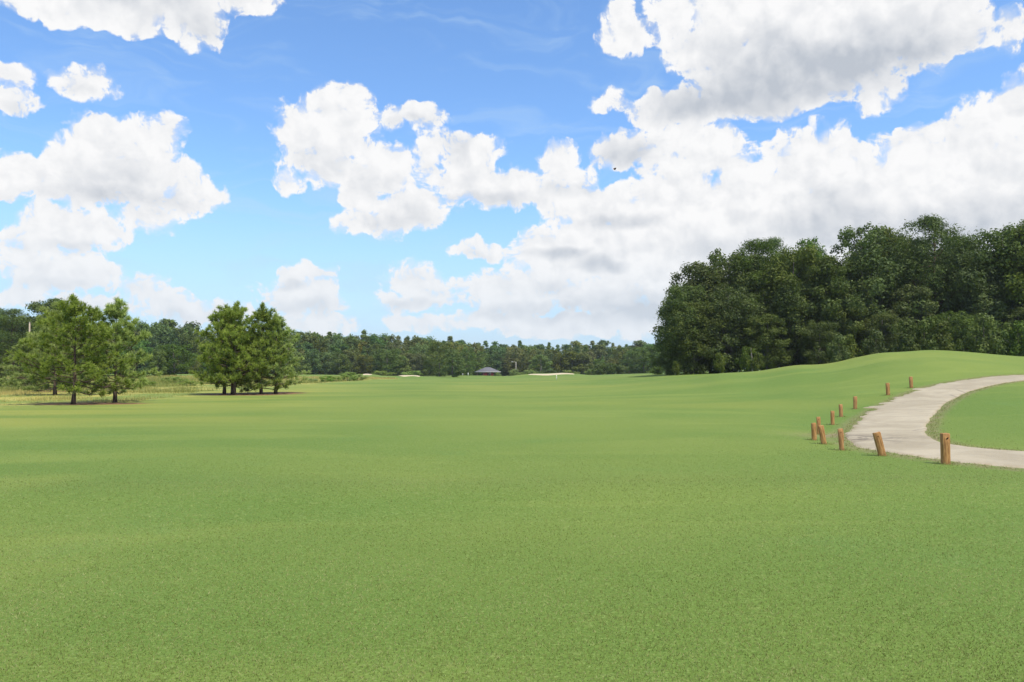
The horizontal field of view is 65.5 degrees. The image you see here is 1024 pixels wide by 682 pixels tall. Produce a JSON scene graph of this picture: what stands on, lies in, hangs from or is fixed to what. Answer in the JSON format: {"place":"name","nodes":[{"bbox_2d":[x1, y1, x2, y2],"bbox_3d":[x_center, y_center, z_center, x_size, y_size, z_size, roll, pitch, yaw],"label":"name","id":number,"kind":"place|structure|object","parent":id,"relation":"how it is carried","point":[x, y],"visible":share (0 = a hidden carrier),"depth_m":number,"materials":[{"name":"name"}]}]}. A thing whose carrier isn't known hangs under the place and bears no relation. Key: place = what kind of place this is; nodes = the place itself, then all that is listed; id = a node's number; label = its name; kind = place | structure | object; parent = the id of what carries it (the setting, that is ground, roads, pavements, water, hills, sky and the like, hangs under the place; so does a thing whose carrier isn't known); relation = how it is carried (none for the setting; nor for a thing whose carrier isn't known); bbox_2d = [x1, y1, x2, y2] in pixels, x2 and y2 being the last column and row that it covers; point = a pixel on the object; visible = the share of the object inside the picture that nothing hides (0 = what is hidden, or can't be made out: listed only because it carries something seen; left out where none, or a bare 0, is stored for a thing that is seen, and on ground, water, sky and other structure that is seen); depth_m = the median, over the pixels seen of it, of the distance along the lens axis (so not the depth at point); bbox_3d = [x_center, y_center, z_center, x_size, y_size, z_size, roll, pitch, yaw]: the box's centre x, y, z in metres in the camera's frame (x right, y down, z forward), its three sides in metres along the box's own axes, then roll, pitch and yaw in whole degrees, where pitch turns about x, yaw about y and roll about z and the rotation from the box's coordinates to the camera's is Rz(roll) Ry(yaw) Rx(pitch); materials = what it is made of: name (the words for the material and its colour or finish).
{"place":"outdoors","nodes":[
{"label":"outdoors","id":0,"kind":"place"},
{"bbox_2d":[0,374,397,406],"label":"meadow grass","id":1,"kind":"structure","parent":0,"point":[5,390],"depth_m":57.44,"materials":[{"name":"green plant"}]},
{"bbox_2d":[0,350,1023,681],"bbox_3d":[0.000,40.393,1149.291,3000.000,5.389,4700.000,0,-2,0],"label":"ground","id":2,"kind":"structure","parent":0,"point":[774,408],"depth_m":8.28,"materials":[{"name":"green plant"}]},
{"bbox_2d":[0,308,20,362],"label":"tall pine","id":3,"kind":"object","parent":2,"relation":"on","point":[4,318],"visible":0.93,"depth_m":122.50,"materials":[{"name":"green plant"}]},
{"bbox_2d":[0,308,31,376],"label":"tall pine","id":4,"kind":"object","parent":2,"relation":"on","point":[8,326],"visible":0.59,"depth_m":124.33,"materials":[{"name":"green plant"}]},
{"bbox_2d":[5,315,38,366],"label":"broadleaf tree","id":5,"kind":"object","parent":2,"relation":"on","point":[25,328],"visible":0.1,"depth_m":128.40,"materials":[{"name":"green plant"}]},
{"bbox_2d":[0,336,52,389],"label":"pine tree","id":6,"kind":"object","parent":2,"relation":"on","point":[29,350],"visible":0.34,"depth_m":53.36,"materials":[{"name":"green plant"}]},
{"bbox_2d":[3,322,81,388],"bbox_3d":[-34.612,0.953,60.005,4.989,5.682,4.764,0,-2,-3],"label":"pine tree","id":7,"kind":"object","parent":2,"relation":"on","point":[39,327],"visible":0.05,"depth_m":58.94,"materials":[{"name":"green plant"}]},
{"bbox_2d":[17,297,89,371],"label":"broadleaf tree","id":8,"kind":"object","parent":2,"relation":"on","point":[35,306],"visible":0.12,"depth_m":119.14,"materials":[{"name":"green plant"}]},
{"bbox_2d":[9,301,103,394],"bbox_3d":[-27.275,0.445,47.942,5.008,5.830,4.249,-1,-2,28],"label":"pine tree","id":9,"kind":"object","parent":2,"relation":"on","point":[46,386],"visible":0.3,"depth_m":47.49,"materials":[{"name":"green plant"}]},
{"bbox_2d":[1,293,134,403],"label":"pine tree","id":10,"kind":"object","parent":2,"relation":"on","point":[75,309],"visible":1,"depth_m":35.72,"materials":[{"name":"green plant"}]},
{"bbox_2d":[72,296,163,401],"bbox_3d":[-18.883,0.428,38.646,3.846,5.261,3.976,-1,-2,32],"label":"pine tree","id":11,"kind":"object","parent":2,"relation":"on","point":[114,311],"visible":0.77,"depth_m":38.42,"materials":[{"name":"green plant"}]},
{"bbox_2d":[132,340,152,373],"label":"broadleaf tree","id":12,"kind":"object","parent":2,"relation":"on","point":[143,344],"visible":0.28,"depth_m":211.44,"materials":[{"name":"green plant"}]},
{"bbox_2d":[144,349,168,375],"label":"broadleaf tree","id":13,"kind":"object","parent":2,"relation":"on","point":[160,354],"visible":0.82,"depth_m":145.45,"materials":[{"name":"green plant"}]},
{"bbox_2d":[143,323,174,352],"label":"broadleaf tree","id":14,"kind":"object","parent":2,"relation":"on","point":[162,331],"visible":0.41,"depth_m":215.65,"materials":[{"name":"green plant"}]},
{"bbox_2d":[151,344,198,375],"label":"broadleaf tree","id":15,"kind":"object","parent":2,"relation":"on","point":[178,351],"visible":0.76,"depth_m":148.89,"materials":[{"name":"green plant"}]},
{"bbox_2d":[174,326,199,373],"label":"broadleaf tree","id":16,"kind":"object","parent":2,"relation":"on","point":[185,337],"visible":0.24,"depth_m":222.32,"materials":[{"name":"green plant"}]},
{"bbox_2d":[188,335,208,373],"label":"broadleaf tree","id":17,"kind":"object","parent":2,"relation":"on","point":[202,341],"visible":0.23,"depth_m":219.55,"materials":[{"name":"green plant"}]},
{"bbox_2d":[189,303,263,393],"bbox_3d":[-17.431,0.506,48.873,4.436,5.753,4.291,0,-2,-6],"label":"pine tree","id":18,"kind":"object","parent":2,"relation":"on","point":[213,317],"visible":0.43,"depth_m":48.40,"materials":[{"name":"green plant"}]},
{"bbox_2d":[206,316,259,393],"bbox_3d":[-17.035,0.849,49.012,3.055,5.067,3.288,0,-2,3],"label":"pine tree","id":19,"kind":"object","parent":2,"relation":"on","point":[229,360],"visible":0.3,"depth_m":48.45,"materials":[{"name":"green plant"}]},
{"bbox_2d":[194,301,277,394],"bbox_3d":[-16.845,0.409,48.199,4.614,5.917,4.327,-1,-2,27],"label":"pine tree","id":20,"kind":"object","parent":2,"relation":"on","point":[236,311],"visible":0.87,"depth_m":47.88,"materials":[{"name":"green plant"}]},
{"bbox_2d":[230,301,293,393],"bbox_3d":[-15.698,0.462,49.712,3.883,5.890,4.577,1,-2,-24],"label":"pine tree","id":21,"kind":"object","parent":2,"relation":"on","point":[262,315],"visible":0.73,"depth_m":49.16,"materials":[{"name":"green plant"}]},
{"bbox_2d":[241,312,312,392],"bbox_3d":[-15.488,0.770,50.792,4.467,5.328,4.678,-1,-2,18],"label":"pine tree","id":22,"kind":"object","parent":2,"relation":"on","point":[279,368],"visible":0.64,"depth_m":50.48,"materials":[{"name":"green plant"}]},
{"bbox_2d":[288,351,311,374],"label":"broadleaf tree","id":23,"kind":"object","parent":2,"relation":"on","point":[302,366],"visible":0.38,"depth_m":224.37,"materials":[{"name":"green plant"}]},
{"bbox_2d":[302,348,321,374],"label":"broadleaf tree","id":24,"kind":"object","parent":2,"relation":"on","point":[314,362],"visible":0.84,"depth_m":228.84,"materials":[{"name":"green plant"}]},
{"bbox_2d":[309,335,328,374],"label":"broadleaf tree","id":25,"kind":"object","parent":2,"relation":"on","point":[322,349],"visible":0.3,"depth_m":247.40,"materials":[{"name":"green plant"}]},
{"bbox_2d":[319,351,337,374],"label":"broadleaf tree","id":26,"kind":"object","parent":2,"relation":"on","point":[326,356],"visible":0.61,"depth_m":237.48,"materials":[{"name":"green plant"}]},
{"bbox_2d":[317,335,343,374],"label":"broadleaf tree","id":27,"kind":"object","parent":2,"relation":"on","point":[335,342],"visible":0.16,"depth_m":254.13,"materials":[{"name":"green plant"}]},
{"bbox_2d":[329,343,349,373],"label":"broadleaf tree","id":28,"kind":"object","parent":2,"relation":"on","point":[343,347],"visible":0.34,"depth_m":250.06,"materials":[{"name":"green plant"}]},
{"bbox_2d":[329,352,352,374],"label":"broadleaf tree","id":29,"kind":"object","parent":2,"relation":"on","point":[345,365],"visible":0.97,"depth_m":231.87,"materials":[{"name":"green plant"}]},
{"bbox_2d":[334,335,361,350],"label":"broadleaf tree","id":30,"kind":"object","parent":2,"relation":"on","point":[353,338],"visible":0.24,"depth_m":263.99,"materials":[{"name":"green plant"}]},
{"bbox_2d":[342,349,357,373],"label":"broadleaf tree","id":31,"kind":"object","parent":2,"relation":"on","point":[349,354],"visible":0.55,"depth_m":242.06,"materials":[{"name":"green plant"}]},
{"bbox_2d":[353,354,374,373],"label":"broadleaf tree","id":32,"kind":"object","parent":2,"relation":"on","point":[360,358],"visible":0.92,"depth_m":239.28,"materials":[{"name":"green plant"}]},
{"bbox_2d":[370,348,407,375],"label":"broadleaf tree","id":33,"kind":"object","parent":2,"relation":"on","point":[379,356],"visible":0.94,"depth_m":233.43,"materials":[{"name":"green plant"}]},
{"bbox_2d":[383,340,409,375],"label":"broadleaf tree","id":34,"kind":"object","parent":2,"relation":"on","point":[398,345],"visible":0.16,"depth_m":266.37,"materials":[{"name":"green plant"}]},
{"bbox_2d":[395,354,410,375],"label":"broadleaf tree","id":35,"kind":"object","parent":2,"relation":"on","point":[406,368],"visible":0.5,"depth_m":251.95,"materials":[{"name":"green plant"}]},
{"bbox_2d":[401,335,428,362],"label":"broadleaf tree","id":36,"kind":"object","parent":2,"relation":"on","point":[415,340],"visible":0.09,"depth_m":280.40,"materials":[{"name":"green plant"}]},
{"bbox_2d":[404,353,429,375],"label":"broadleaf tree","id":37,"kind":"object","parent":2,"relation":"on","point":[418,364],"visible":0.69,"depth_m":260.12,"materials":[{"name":"green plant"}]},
{"bbox_2d":[409,343,428,370],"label":"broadleaf tree","id":38,"kind":"object","parent":2,"relation":"on","point":[422,348],"visible":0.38,"depth_m":271.94,"materials":[{"name":"green plant"}]},
{"bbox_2d":[423,356,440,375],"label":"broadleaf tree","id":39,"kind":"object","parent":2,"relation":"on","point":[431,373],"visible":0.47,"depth_m":258.84,"materials":[{"name":"green plant"}]},
{"bbox_2d":[422,340,456,375],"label":"broadleaf tree","id":40,"kind":"object","parent":2,"relation":"on","point":[439,349],"visible":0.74,"depth_m":177.42,"materials":[{"name":"green plant"}]},
{"bbox_2d":[440,349,466,376],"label":"broadleaf tree","id":41,"kind":"object","parent":2,"relation":"on","point":[454,353],"visible":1,"depth_m":167.38,"materials":[{"name":"green plant"}]},
{"bbox_2d":[460,347,476,374],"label":"broadleaf tree","id":42,"kind":"object","parent":2,"relation":"on","point":[471,354],"visible":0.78,"depth_m":199.35,"materials":[{"name":"green plant"}]},
{"bbox_2d":[469,350,491,375],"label":"broadleaf tree","id":43,"kind":"object","parent":2,"relation":"on","point":[479,355],"visible":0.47,"depth_m":279.37,"materials":[{"name":"green plant"}]},
{"bbox_2d":[489,349,512,375],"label":"broadleaf tree","id":44,"kind":"object","parent":2,"relation":"on","point":[499,361],"visible":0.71,"depth_m":285.85,"materials":[{"name":"green plant"}]},
{"bbox_2d":[501,346,524,375],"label":"broadleaf tree","id":45,"kind":"object","parent":2,"relation":"on","point":[508,364],"visible":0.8,"depth_m":283.70,"materials":[{"name":"green plant"}]},
{"bbox_2d":[515,353,540,373],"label":"broadleaf tree","id":46,"kind":"object","parent":2,"relation":"on","point":[525,365],"visible":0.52,"depth_m":281.18,"materials":[{"name":"green plant"}]},
{"bbox_2d":[527,354,552,373],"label":"broadleaf tree","id":47,"kind":"object","parent":2,"relation":"on","point":[542,361],"visible":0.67,"depth_m":229.20,"materials":[{"name":"green plant"}]},
{"bbox_2d":[537,350,553,370],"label":"broadleaf tree","id":48,"kind":"object","parent":2,"relation":"on","point":[547,353],"visible":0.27,"depth_m":280.74,"materials":[{"name":"green plant"}]},
{"bbox_2d":[548,349,571,372],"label":"broadleaf tree","id":49,"kind":"object","parent":2,"relation":"on","point":[557,360],"visible":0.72,"depth_m":281.55,"materials":[{"name":"green plant"}]},
{"bbox_2d":[561,351,585,373],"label":"broadleaf tree","id":50,"kind":"object","parent":2,"relation":"on","point":[573,356],"visible":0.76,"depth_m":279.46,"materials":[{"name":"green plant"}]},
{"bbox_2d":[573,352,594,374],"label":"broadleaf tree","id":51,"kind":"object","parent":2,"relation":"on","point":[584,358],"visible":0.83,"depth_m":280.11,"materials":[{"name":"green plant"}]},
{"bbox_2d":[592,344,607,361],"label":"tall pine","id":52,"kind":"object","parent":2,"relation":"on","point":[597,350],"visible":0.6,"depth_m":311.17,"materials":[{"name":"green plant"}]},
{"bbox_2d":[590,363,610,374],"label":"bush","id":53,"kind":"object","parent":2,"relation":"on","point":[598,369],"visible":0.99,"depth_m":204.38,"materials":[{"name":"green plant"}]},
{"bbox_2d":[607,346,633,373],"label":"broadleaf tree","id":54,"kind":"object","parent":2,"relation":"on","point":[619,356],"visible":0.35,"depth_m":285.70,"materials":[{"name":"green plant"}]},
{"bbox_2d":[619,353,639,373],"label":"broadleaf tree","id":55,"kind":"object","parent":2,"relation":"on","point":[634,368],"visible":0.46,"depth_m":221.08,"materials":[{"name":"green plant"}]},
{"bbox_2d":[623,346,658,373],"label":"broadleaf tree","id":56,"kind":"object","parent":2,"relation":"on","point":[645,360],"visible":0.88,"depth_m":212.86,"materials":[{"name":"green plant"}]},
{"bbox_2d":[648,320,677,374],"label":"broadleaf tree","id":57,"kind":"object","parent":2,"relation":"on","point":[661,360],"visible":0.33,"depth_m":89.85,"materials":[{"name":"green plant"}]},
{"bbox_2d":[651,281,712,373],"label":"broadleaf tree","id":58,"kind":"object","parent":2,"relation":"on","point":[690,292],"visible":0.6,"depth_m":86.77,"materials":[{"name":"green plant"}]},
{"bbox_2d":[661,300,728,374],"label":"broadleaf tree","id":59,"kind":"object","parent":2,"relation":"on","point":[698,352],"visible":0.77,"depth_m":85.97,"materials":[{"name":"green plant"}]},
{"bbox_2d":[649,260,747,373],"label":"broadleaf tree","id":60,"kind":"object","parent":2,"relation":"on","point":[700,272],"visible":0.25,"depth_m":91.25,"materials":[{"name":"green plant"}]},
{"bbox_2d":[713,352,728,372],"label":"bush","id":61,"kind":"object","parent":2,"relation":"on","point":[720,364],"visible":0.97,"depth_m":80.69,"materials":[{"name":"green plant"}]},
{"bbox_2d":[698,286,766,372],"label":"broadleaf tree","id":62,"kind":"object","parent":2,"relation":"on","point":[745,303],"visible":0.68,"depth_m":86.73,"materials":[{"name":"green plant"}]},
{"bbox_2d":[702,248,766,372],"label":"broadleaf tree","id":63,"kind":"object","parent":2,"relation":"on","point":[722,262],"visible":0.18,"depth_m":92.26,"materials":[{"name":"green plant"}]},
{"bbox_2d":[735,346,755,371],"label":"bush","id":64,"kind":"object","parent":2,"relation":"on","point":[745,365],"visible":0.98,"depth_m":77.90,"materials":[{"name":"green plant"}]},
{"bbox_2d":[727,238,781,370],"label":"tall pine","id":65,"kind":"object","parent":2,"relation":"on","point":[751,246],"visible":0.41,"depth_m":92.69,"materials":[{"name":"green plant"}]},
{"bbox_2d":[749,352,764,370],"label":"bush","id":66,"kind":"object","parent":2,"relation":"on","point":[758,364],"visible":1,"depth_m":76.89,"materials":[{"name":"green plant"}]},
{"bbox_2d":[737,313,796,369],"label":"broadleaf tree","id":67,"kind":"object","parent":2,"relation":"on","point":[766,337],"visible":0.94,"depth_m":84.42,"materials":[{"name":"green plant"}]},
{"bbox_2d":[747,237,790,365],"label":"tall pine","id":68,"kind":"object","parent":2,"relation":"on","point":[777,241],"visible":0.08,"depth_m":96.76,"materials":[{"name":"green plant"}]},
{"bbox_2d":[757,280,829,367],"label":"broadleaf tree","id":69,"kind":"object","parent":2,"relation":"on","point":[783,304],"visible":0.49,"depth_m":86.79,"materials":[{"name":"green plant"}]},
{"bbox_2d":[758,241,845,366],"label":"broadleaf tree","id":70,"kind":"object","parent":2,"relation":"on","point":[777,276],"visible":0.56,"depth_m":88.42,"materials":[{"name":"green plant"}]},
{"bbox_2d":[787,236,827,359],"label":"sweetgum tree","id":71,"kind":"object","parent":2,"relation":"on","point":[810,243],"visible":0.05,"depth_m":94.86,"materials":[{"name":"green plant"}]},
{"bbox_2d":[796,319,839,364],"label":"bush","id":72,"kind":"object","parent":2,"relation":"on","point":[811,338],"visible":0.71,"depth_m":83.21,"materials":[{"name":"green plant"}]},
{"bbox_2d":[790,254,878,362],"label":"broadleaf tree","id":73,"kind":"object","parent":2,"relation":"on","point":[847,270],"visible":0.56,"depth_m":86.28,"materials":[{"name":"green plant"}]},
{"bbox_2d":[825,334,850,362],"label":"bush","id":74,"kind":"object","parent":2,"relation":"on","point":[839,354],"visible":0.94,"depth_m":75.94,"materials":[{"name":"green plant"}]},
{"bbox_2d":[817,286,886,356],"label":"broadleaf tree","id":75,"kind":"object","parent":2,"relation":"on","point":[856,327],"visible":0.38,"depth_m":85.34,"materials":[{"name":"green plant"}]},
{"bbox_2d":[842,333,863,358],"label":"bush","id":76,"kind":"object","parent":2,"relation":"on","point":[851,345],"visible":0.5,"depth_m":76.49,"materials":[{"name":"green plant"}]},
{"bbox_2d":[796,221,930,353],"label":"tree","id":77,"kind":"object","parent":2,"relation":"on","point":[887,276],"visible":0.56,"depth_m":87.15,"materials":[{"name":"green plant"}]},
{"bbox_2d":[860,329,888,354],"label":"bush","id":78,"kind":"object","parent":2,"relation":"on","point":[878,348],"visible":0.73,"depth_m":76.02,"materials":[{"name":"green plant"}]},
{"bbox_2d":[872,432,885,455],"bbox_3d":[6.726,1.939,14.553,0.123,0.563,0.118,-13,-4,11],"label":"wooden post","id":79,"kind":"object","parent":2,"relation":"on","point":[878,441],"visible":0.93,"depth_m":14.51,"materials":[{"name":"brown wood"}]},
{"bbox_2d":[856,312,914,356],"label":"broadleaf tree","id":80,"kind":"object","parent":2,"relation":"on","point":[888,319],"visible":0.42,"depth_m":83.14,"materials":[{"name":"green plant"}]},
{"bbox_2d":[853,225,931,339],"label":"broadleaf tree","id":81,"kind":"object","parent":2,"relation":"on","point":[888,232],"visible":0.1,"depth_m":94.41,"materials":[{"name":"green plant"}]},
{"bbox_2d":[888,318,927,351],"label":"bush","id":82,"kind":"object","parent":2,"relation":"on","point":[906,343],"visible":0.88,"depth_m":74.43,"materials":[{"name":"green plant"}]},
{"bbox_2d":[883,283,942,341],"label":"broadleaf tree","id":83,"kind":"object","parent":2,"relation":"on","point":[907,294],"visible":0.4,"depth_m":85.84,"materials":[{"name":"green plant"}]},
{"bbox_2d":[902,316,939,349],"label":"bush","id":84,"kind":"object","parent":2,"relation":"on","point":[925,323],"visible":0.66,"depth_m":74.76,"materials":[{"name":"green plant"}]},
{"bbox_2d":[873,213,987,339],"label":"tree","id":85,"kind":"object","parent":2,"relation":"on","point":[920,257],"visible":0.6,"depth_m":88.34,"materials":[{"name":"green plant"}]},
{"bbox_2d":[925,320,962,350],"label":"bush","id":86,"kind":"object","parent":2,"relation":"on","point":[943,341],"visible":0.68,"depth_m":74.36,"materials":[{"name":"green plant"}]},
{"bbox_2d":[940,433,950,463],"bbox_3d":[7.169,1.838,13.174,0.122,0.631,0.115,0,-2,6],"label":"wooden post","id":87,"kind":"object","parent":2,"relation":"on","point":[945,448],"visible":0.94,"depth_m":13.12,"materials":[{"name":"brown wood"}]},
{"bbox_2d":[923,310,981,351],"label":"broadleaf tree","id":88,"kind":"object","parent":2,"relation":"on","point":[964,321],"visible":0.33,"depth_m":83.08,"materials":[{"name":"green plant"}]},
{"bbox_2d":[930,245,1017,352],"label":"broadleaf tree","id":89,"kind":"object","parent":2,"relation":"on","point":[964,278],"visible":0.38,"depth_m":85.89,"materials":[{"name":"green plant"}]},
{"bbox_2d":[941,223,1023,340],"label":"broadleaf tree","id":90,"kind":"object","parent":2,"relation":"on","point":[998,240],"visible":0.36,"depth_m":86.15,"materials":[{"name":"green plant"}]},
{"bbox_2d":[962,312,1003,353],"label":"bush","id":91,"kind":"object","parent":2,"relation":"on","point":[982,339],"visible":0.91,"depth_m":75.94,"materials":[{"name":"green plant"}]},
{"bbox_2d":[945,279,1023,350],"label":"broadleaf tree","id":92,"kind":"object","parent":2,"relation":"on","point":[972,306],"visible":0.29,"depth_m":85.69,"materials":[{"name":"green plant"}]},
{"bbox_2d":[985,320,1011,354],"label":"bush","id":93,"kind":"object","parent":2,"relation":"on","point":[1006,333],"visible":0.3,"depth_m":76.51,"materials":[{"name":"green plant"}]},
{"bbox_2d":[989,306,1023,356],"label":"broadleaf tree","id":94,"kind":"object","parent":2,"relation":"on","point":[1012,313],"visible":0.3,"depth_m":83.80,"materials":[{"name":"green plant"}]},
{"bbox_2d":[994,219,1023,320],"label":"broadleaf tree","id":95,"kind":"object","parent":2,"relation":"on","point":[1015,287],"visible":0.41,"depth_m":84.60,"materials":[{"name":"green plant"}]},
{"bbox_2d":[997,320,1023,355],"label":"bush","id":96,"kind":"object","parent":2,"relation":"on","point":[1016,347],"visible":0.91,"depth_m":76.02,"materials":[{"name":"green plant"}]},
{"bbox_2d":[0,0,1023,350],"label":"sky","id":97,"kind":"structure","parent":0,"point":[440,169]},
{"bbox_2d":[845,375,1023,467],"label":"cart path","id":98,"kind":"structure","parent":0,"point":[899,423],"depth_m":22.22,"materials":[{"name":"concrete"}]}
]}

